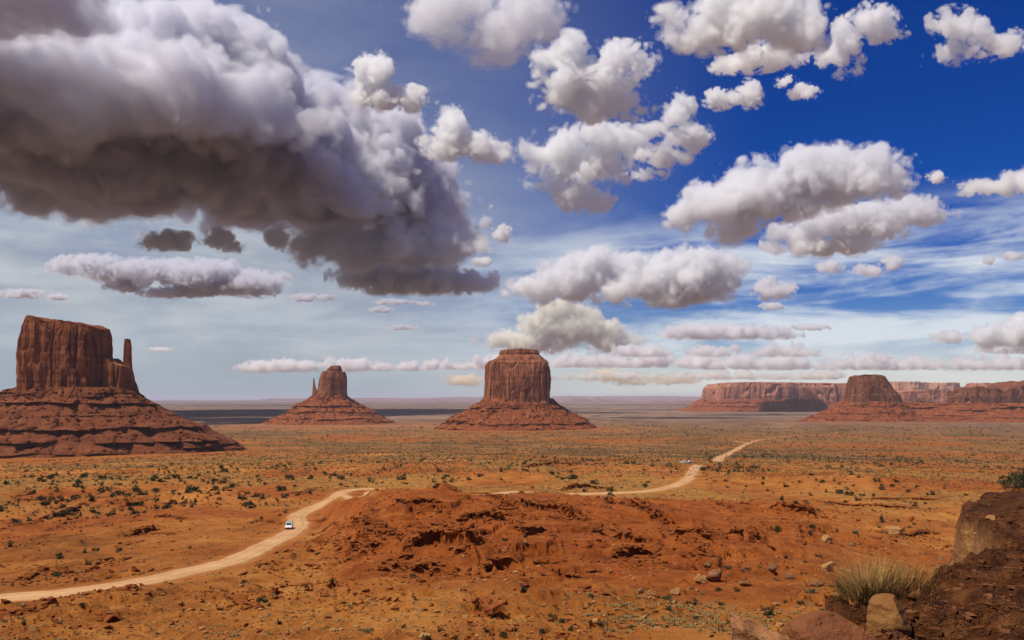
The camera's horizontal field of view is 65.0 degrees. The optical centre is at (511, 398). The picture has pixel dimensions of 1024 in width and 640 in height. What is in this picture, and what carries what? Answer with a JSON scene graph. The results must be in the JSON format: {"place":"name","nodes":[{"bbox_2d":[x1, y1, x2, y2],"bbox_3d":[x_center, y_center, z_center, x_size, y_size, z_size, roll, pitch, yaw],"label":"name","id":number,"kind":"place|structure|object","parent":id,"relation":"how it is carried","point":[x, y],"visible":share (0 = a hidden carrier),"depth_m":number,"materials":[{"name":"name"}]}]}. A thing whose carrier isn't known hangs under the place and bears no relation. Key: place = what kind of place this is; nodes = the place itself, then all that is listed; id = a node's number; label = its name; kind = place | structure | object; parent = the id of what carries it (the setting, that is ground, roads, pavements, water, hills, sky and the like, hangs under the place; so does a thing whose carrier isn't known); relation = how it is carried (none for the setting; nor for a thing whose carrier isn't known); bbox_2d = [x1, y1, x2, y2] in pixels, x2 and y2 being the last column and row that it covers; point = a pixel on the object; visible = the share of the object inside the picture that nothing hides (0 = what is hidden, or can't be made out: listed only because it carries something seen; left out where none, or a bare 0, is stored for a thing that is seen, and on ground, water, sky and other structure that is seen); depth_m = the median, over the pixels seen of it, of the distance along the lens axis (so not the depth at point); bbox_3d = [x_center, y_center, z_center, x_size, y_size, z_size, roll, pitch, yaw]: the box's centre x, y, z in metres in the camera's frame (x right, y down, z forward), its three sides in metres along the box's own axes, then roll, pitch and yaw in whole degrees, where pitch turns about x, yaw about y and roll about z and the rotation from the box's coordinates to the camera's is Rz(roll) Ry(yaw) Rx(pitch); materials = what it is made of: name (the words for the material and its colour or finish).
{"place":"outdoors","nodes":[
{"label":"outdoors","id":0,"kind":"place"},
{"bbox_2d":[0,488,374,602],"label":"road","id":1,"kind":"structure","parent":0,"point":[301,522],"depth_m":137.38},
{"bbox_2d":[285,521,292,529],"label":"car","id":2,"kind":"object","parent":1,"relation":"on","point":[289,525],"visible":1,"depth_m":232.30,"materials":[{"name":"white paint"}]},
{"bbox_2d":[328,491,370,499],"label":"road","id":3,"kind":"structure","parent":0,"point":[346,497],"depth_m":299.10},
{"bbox_2d":[362,401,476,402],"bbox_3d":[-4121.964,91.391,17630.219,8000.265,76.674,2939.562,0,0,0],"label":"hills","id":4,"kind":"structure","parent":0,"point":[423,402],"depth_m":16985.33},
{"bbox_2d":[169,396,700,400],"bbox_3d":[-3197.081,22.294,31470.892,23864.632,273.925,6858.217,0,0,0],"label":"hills","id":5,"kind":"structure","parent":0,"point":[641,398],"depth_m":29736.15,"materials":[{"name":"brown stone"}]},
{"bbox_2d":[0,400,1023,639],"bbox_3d":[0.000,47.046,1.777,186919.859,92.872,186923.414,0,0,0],"label":"ground","id":6,"kind":"structure","parent":0,"point":[224,416],"depth_m":192.36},
{"bbox_2d":[35,495,47,500],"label":"bush","id":7,"kind":"object","parent":6,"relation":"on","point":[41,497],"visible":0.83,"depth_m":304.28,"materials":[{"name":"green plant"}]},
{"bbox_2d":[52,571,62,576],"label":"bush","id":8,"kind":"object","parent":6,"relation":"on","point":[57,574],"visible":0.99,"depth_m":132.92,"materials":[{"name":"green plant"}]},
{"bbox_2d":[55,552,62,558],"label":"bush","id":9,"kind":"object","parent":6,"relation":"on","point":[58,556],"visible":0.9,"depth_m":171.34,"materials":[{"name":"green plant"}]},
{"bbox_2d":[57,504,65,508],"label":"bush","id":10,"kind":"object","parent":6,"relation":"on","point":[61,506],"visible":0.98,"depth_m":287.69,"materials":[{"name":"green plant"}]},
{"bbox_2d":[56,508,69,516],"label":"bush","id":11,"kind":"object","parent":6,"relation":"on","point":[62,514],"visible":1,"depth_m":273.92,"materials":[{"name":"green plant"}]},
{"bbox_2d":[63,507,72,514],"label":"bush","id":12,"kind":"object","parent":6,"relation":"on","point":[68,513],"visible":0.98,"depth_m":277.27,"materials":[{"name":"green plant"}]},
{"bbox_2d":[84,558,92,564],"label":"bush","id":13,"kind":"object","parent":6,"relation":"on","point":[88,562],"visible":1,"depth_m":150.52,"materials":[{"name":"green plant"}]},
{"bbox_2d":[88,493,94,500],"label":"bush","id":14,"kind":"object","parent":6,"relation":"on","point":[92,498],"visible":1,"depth_m":298.53,"materials":[{"name":"green plant"}]},
{"bbox_2d":[89,505,99,512],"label":"bush","id":15,"kind":"object","parent":6,"relation":"on","point":[92,511],"visible":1,"depth_m":281.91,"materials":[{"name":"green plant"}]},
{"bbox_2d":[105,508,115,515],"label":"bush","id":16,"kind":"object","parent":6,"relation":"on","point":[113,512],"visible":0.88,"depth_m":277.60,"materials":[{"name":"green plant"}]},
{"bbox_2d":[113,490,125,495],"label":"bush","id":17,"kind":"object","parent":6,"relation":"on","point":[117,492],"visible":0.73,"depth_m":324.56,"materials":[{"name":"green plant"}]},
{"bbox_2d":[0,315,246,458],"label":"butte","id":18,"kind":"object","parent":6,"relation":"on","point":[74,392],"visible":0.99,"depth_m":1003.03,"materials":[{"name":"stone"}]},
{"bbox_2d":[124,498,134,505],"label":"bush","id":19,"kind":"object","parent":6,"relation":"on","point":[129,503],"visible":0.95,"depth_m":299.01,"materials":[{"name":"green plant"}]},
{"bbox_2d":[130,507,139,513],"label":"bush","id":20,"kind":"object","parent":6,"relation":"on","point":[134,511],"visible":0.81,"depth_m":273.14,"materials":[{"name":"green plant"}]},
{"bbox_2d":[151,487,161,491],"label":"bush","id":21,"kind":"object","parent":6,"relation":"on","point":[155,489],"visible":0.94,"depth_m":337.34,"materials":[{"name":"green plant"}]},
{"bbox_2d":[184,488,193,492],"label":"bush","id":22,"kind":"object","parent":6,"relation":"on","point":[188,490],"visible":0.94,"depth_m":326.20,"materials":[{"name":"green plant"}]},
{"bbox_2d":[237,493,247,499],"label":"bush","id":23,"kind":"object","parent":6,"relation":"on","point":[240,496],"visible":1,"depth_m":305.83,"materials":[{"name":"green plant"}]},
{"bbox_2d":[245,502,255,507],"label":"bush","id":24,"kind":"object","parent":6,"relation":"on","point":[251,506],"visible":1,"depth_m":285.58,"materials":[{"name":"green plant"}]},
{"bbox_2d":[256,595,267,602],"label":"bush","id":25,"kind":"object","parent":6,"relation":"on","point":[260,598],"visible":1,"depth_m":87.73,"materials":[{"name":"green plant"}]},
{"bbox_2d":[276,484,285,491],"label":"bush","id":26,"kind":"object","parent":6,"relation":"on","point":[279,488],"visible":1,"depth_m":334.15,"materials":[{"name":"green plant"}]},
{"bbox_2d":[261,366,395,424],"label":"butte","id":27,"kind":"object","parent":6,"relation":"on","point":[329,401],"visible":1,"depth_m":2428.61,"materials":[{"name":"red stone"}]},
{"bbox_2d":[361,628,373,632],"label":"sagebrush","id":28,"kind":"object","parent":6,"relation":"on","point":[367,630],"visible":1,"depth_m":68.38,"materials":[{"name":"green plant"}]},
{"bbox_2d":[396,472,405,479],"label":"bush","id":29,"kind":"object","parent":6,"relation":"on","point":[401,477],"visible":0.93,"depth_m":388.06,"materials":[{"name":"green plant"}]},
{"bbox_2d":[418,632,430,639],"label":"boulder","id":30,"kind":"object","parent":6,"relation":"on","point":[425,634],"visible":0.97,"depth_m":59.80,"materials":[{"name":"beige stone"}]},
{"bbox_2d":[0,462,940,621],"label":"ledge rock","id":31,"kind":"object","parent":6,"relation":"on","point":[484,602],"visible":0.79,"depth_m":130.48,"materials":[{"name":"red stone"}]},
{"bbox_2d":[498,631,506,636],"bbox_3d":[-0.725,18.772,64.085,0.768,0.495,0.812,0,0,5],"label":"bush","id":32,"kind":"object","parent":6,"relation":"on","point":[503,633],"visible":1,"depth_m":64.10,"materials":[{"name":"green plant"}]},
{"bbox_2d":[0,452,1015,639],"bbox_3d":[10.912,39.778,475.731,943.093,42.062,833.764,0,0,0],"label":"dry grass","id":33,"kind":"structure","parent":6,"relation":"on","point":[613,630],"depth_m":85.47,"materials":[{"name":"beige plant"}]},
{"bbox_2d":[0,456,1020,639],"bbox_3d":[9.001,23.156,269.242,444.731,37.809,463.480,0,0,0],"label":"loose stones","id":34,"kind":"object","parent":6,"relation":"on","point":[51,600],"visible":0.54,"depth_m":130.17,"materials":[{"name":"brown stone"}]},
{"bbox_2d":[0,451,1021,639],"bbox_3d":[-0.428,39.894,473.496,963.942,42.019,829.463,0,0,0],"label":"sage","id":35,"kind":"object","parent":6,"relation":"on","point":[620,619],"visible":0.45,"depth_m":84.94,"materials":[{"name":"green plant"}]},
{"bbox_2d":[0,424,1023,488],"bbox_3d":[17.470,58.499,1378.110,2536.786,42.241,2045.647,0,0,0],"label":"sage","id":36,"kind":"object","parent":6,"relation":"on","point":[487,468],"visible":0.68,"depth_m":705.59,"materials":[{"name":"leaves"},{"name":"twigs"}]},
{"bbox_2d":[0,422,1023,522],"bbox_3d":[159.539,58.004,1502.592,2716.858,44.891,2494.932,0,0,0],"label":"distant scrub","id":37,"kind":"object","parent":6,"relation":"on","point":[212,480],"visible":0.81,"depth_m":454.45,"materials":[{"name":"green plant"}]},
{"bbox_2d":[434,348,596,430],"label":"butte","id":38,"kind":"object","parent":6,"relation":"on","point":[517,388],"visible":0.99,"depth_m":1977.62,"materials":[{"name":"red stone"}]},
{"bbox_2d":[520,585,526,592],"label":"bush","id":39,"kind":"object","parent":6,"relation":"on","point":[523,590],"visible":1,"depth_m":82.76,"materials":[{"name":"green plant"}]},
{"bbox_2d":[591,618,601,623],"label":"boulder","id":40,"kind":"object","parent":6,"relation":"on","point":[596,620],"visible":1,"depth_m":70.74,"materials":[{"name":"beige stone"}]},
{"bbox_2d":[635,588,643,593],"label":"boulder","id":41,"kind":"object","parent":6,"relation":"on","point":[640,591],"visible":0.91,"depth_m":87.98,"materials":[{"name":"brown stone"}]},
{"bbox_2d":[647,590,656,595],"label":"boulder","id":42,"kind":"object","parent":6,"relation":"on","point":[651,593],"visible":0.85,"depth_m":89.14,"materials":[{"name":"brown stone"}]},
{"bbox_2d":[660,594,671,599],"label":"sagebrush","id":43,"kind":"object","parent":6,"relation":"on","point":[666,597],"visible":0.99,"depth_m":87.33,"materials":[{"name":"green plant"}]},
{"bbox_2d":[670,587,680,594],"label":"boulder","id":44,"kind":"object","parent":6,"relation":"on","point":[675,591],"visible":1,"depth_m":90.89,"materials":[{"name":"beige stone"}]},
{"bbox_2d":[693,574,706,583],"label":"boulder","id":45,"kind":"object","parent":6,"relation":"on","point":[702,579],"visible":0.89,"depth_m":103.22,"materials":[{"name":"beige stone"}]},
{"bbox_2d":[703,561,711,567],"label":"boulder","id":46,"kind":"object","parent":6,"relation":"on","point":[708,564],"visible":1,"depth_m":126.62,"materials":[{"name":"beige stone"}]},
{"bbox_2d":[706,569,721,581],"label":"boulder","id":47,"kind":"object","parent":6,"relation":"on","point":[714,575],"visible":0.91,"depth_m":103.69,"materials":[{"name":"brown stone"}]},
{"bbox_2d":[739,581,750,585],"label":"boulder","id":48,"kind":"object","parent":6,"relation":"on","point":[744,583],"visible":1,"depth_m":101.45,"materials":[{"name":"brown stone"}]},
{"bbox_2d":[671,382,846,411],"bbox_3d":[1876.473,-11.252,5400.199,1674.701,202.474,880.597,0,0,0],"label":"mesa","id":49,"kind":"structure","parent":6,"relation":"on","point":[767,397],"depth_m":5086.45,"materials":[{"name":"brown stone"}]},
{"bbox_2d":[731,610,792,639],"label":"rock slab","id":50,"kind":"object","parent":6,"relation":"on","point":[743,628],"visible":1,"depth_m":5.95,"materials":[{"name":"brown stone"}]},
{"bbox_2d":[762,606,774,615],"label":"bush","id":51,"kind":"object","parent":6,"relation":"on","point":[769,612],"visible":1,"depth_m":83.42,"materials":[{"name":"green plant"}]},
{"bbox_2d":[767,563,777,571],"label":"boulder","id":52,"kind":"object","parent":6,"relation":"on","point":[772,567],"visible":0.99,"depth_m":115.35,"materials":[{"name":"brown stone"}]},
{"bbox_2d":[774,525,781,531],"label":"bush","id":53,"kind":"object","parent":6,"relation":"on","point":[777,528],"visible":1,"depth_m":189.17,"materials":[{"name":"green plant"}]},
{"bbox_2d":[784,573,795,579],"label":"boulder","id":54,"kind":"object","parent":6,"relation":"on","point":[789,576],"visible":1,"depth_m":110.38,"materials":[{"name":"brown stone"}]},
{"bbox_2d":[804,588,820,592],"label":"sagebrush","id":55,"kind":"object","parent":6,"relation":"on","point":[812,589],"visible":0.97,"depth_m":97.32,"materials":[{"name":"green plant"}]},
{"bbox_2d":[810,580,823,586],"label":"boulder","id":56,"kind":"object","parent":6,"relation":"on","point":[815,583],"visible":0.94,"depth_m":101.07,"materials":[{"name":"brown stone"}]},
{"bbox_2d":[821,534,832,543],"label":"boulder","id":57,"kind":"object","parent":6,"relation":"on","point":[826,538],"visible":0.85,"depth_m":180.14,"materials":[{"name":"beige stone"}]},
{"bbox_2d":[821,561,834,571],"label":"boulder","id":58,"kind":"object","parent":6,"relation":"on","point":[823,566],"visible":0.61,"depth_m":126.84,"materials":[{"name":"beige stone"}]},
{"bbox_2d":[781,610,876,639],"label":"rock outcrop","id":59,"kind":"object","parent":6,"relation":"on","point":[821,625],"visible":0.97,"depth_m":6.55,"materials":[{"name":"brown stone"}]},
{"bbox_2d":[835,489,843,493],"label":"bush","id":60,"kind":"object","parent":6,"relation":"on","point":[839,491],"visible":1,"depth_m":342.24,"materials":[{"name":"green plant"}]},
{"bbox_2d":[794,374,928,421],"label":"butte","id":61,"kind":"object","parent":6,"relation":"on","point":[873,398],"visible":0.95,"depth_m":2681.26,"materials":[{"name":"brown stone"}]},
{"bbox_2d":[806,538,945,603],"bbox_3d":[3.729,1.828,8.171,1.318,0.842,1.837,0,0,43],"label":"dry grass tuft","id":62,"kind":"object","parent":6,"relation":"on","point":[881,584],"visible":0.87,"depth_m":8.06,"materials":[{"name":"beige plant"}]},
{"bbox_2d":[866,593,911,636],"bbox_3d":[3.338,1.917,7.086,0.334,0.390,0.434,0,0,38],"label":"boulder","id":63,"kind":"object","parent":6,"relation":"on","point":[885,610],"visible":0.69,"depth_m":6.99,"materials":[{"name":"beige stone"}]},
{"bbox_2d":[884,526,903,535],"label":"boulder","id":64,"kind":"object","parent":6,"relation":"on","point":[894,530],"visible":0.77,"depth_m":215.58,"materials":[{"name":"beige stone"}]},
{"bbox_2d":[897,389,952,402],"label":"mesa","id":65,"kind":"structure","parent":6,"relation":"on","point":[931,396],"depth_m":4162.57,"materials":[{"name":"brown stone"}]},
{"bbox_2d":[890,381,959,390],"bbox_3d":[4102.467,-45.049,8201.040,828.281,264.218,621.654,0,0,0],"label":"mesa","id":66,"kind":"structure","parent":6,"relation":"on","point":[905,385],"depth_m":7955.94,"materials":[{"name":"brown stone"}]},
{"bbox_2d":[924,544,952,584],"bbox_3d":[5.768,2.518,10.971,0.648,1.156,0.553,0,0,-36],"label":"dry grass tuft","id":67,"kind":"object","parent":6,"relation":"on","point":[939,566],"visible":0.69,"depth_m":10.93,"materials":[{"name":"beige plant"}]},
{"bbox_2d":[905,380,1023,422],"bbox_3d":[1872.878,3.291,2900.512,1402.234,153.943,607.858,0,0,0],"label":"mesa","id":68,"kind":"structure","parent":6,"relation":"on","point":[1000,402],"depth_m":2736.04,"materials":[{"name":"brown stone"}]},
{"bbox_2d":[965,383,992,387],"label":"mesa","id":69,"kind":"structure","parent":6,"relation":"on","point":[986,385],"depth_m":4557.30,"materials":[{"name":"brown stone"}]},
{"bbox_2d":[996,466,1023,489],"bbox_3d":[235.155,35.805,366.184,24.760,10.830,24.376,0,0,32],"label":"bush","id":70,"kind":"object","parent":6,"relation":"on","point":[1019,478],"visible":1,"depth_m":365.08,"materials":[{"name":"green plant"}]},
{"bbox_2d":[0,0,1023,399],"label":"sky","id":71,"kind":"structure","parent":0,"point":[260,197],"materials":[{"name":"blue"}]},
{"bbox_2d":[470,465,704,494],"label":"road","id":72,"kind":"structure","parent":0,"point":[687,479],"depth_m":355.81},
{"bbox_2d":[561,398,629,401],"bbox_3d":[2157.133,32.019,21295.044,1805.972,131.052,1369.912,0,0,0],"label":"hills","id":73,"kind":"structure","parent":0,"point":[590,400],"depth_m":20836.47,"materials":[{"name":"brown stone"}]},
{"bbox_2d":[634,401,694,403],"bbox_3d":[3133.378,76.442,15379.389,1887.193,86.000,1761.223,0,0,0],"label":"hills","id":74,"kind":"structure","parent":0,"point":[668,402],"depth_m":14908.09,"materials":[{"name":"brown stone"}]},
{"bbox_2d":[713,435,803,461],"bbox_3d":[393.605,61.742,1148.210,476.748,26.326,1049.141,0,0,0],"label":"road","id":75,"kind":"structure","parent":0,"point":[720,457],"depth_m":935.17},
{"bbox_2d":[824,492,1023,639],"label":"bank gravel","id":76,"kind":"structure","parent":0,"point":[1001,629],"depth_m":8.73,"materials":[{"name":"stone"}]},
{"bbox_2d":[986,515,995,519],"bbox_3d":[11.983,2.977,20.117,0.222,0.135,0.225,0,0,38],"label":"boulder","id":77,"kind":"object","parent":76,"relation":"on","point":[991,517],"visible":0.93,"depth_m":20.06,"materials":[{"name":"beige stone"}]}
]}

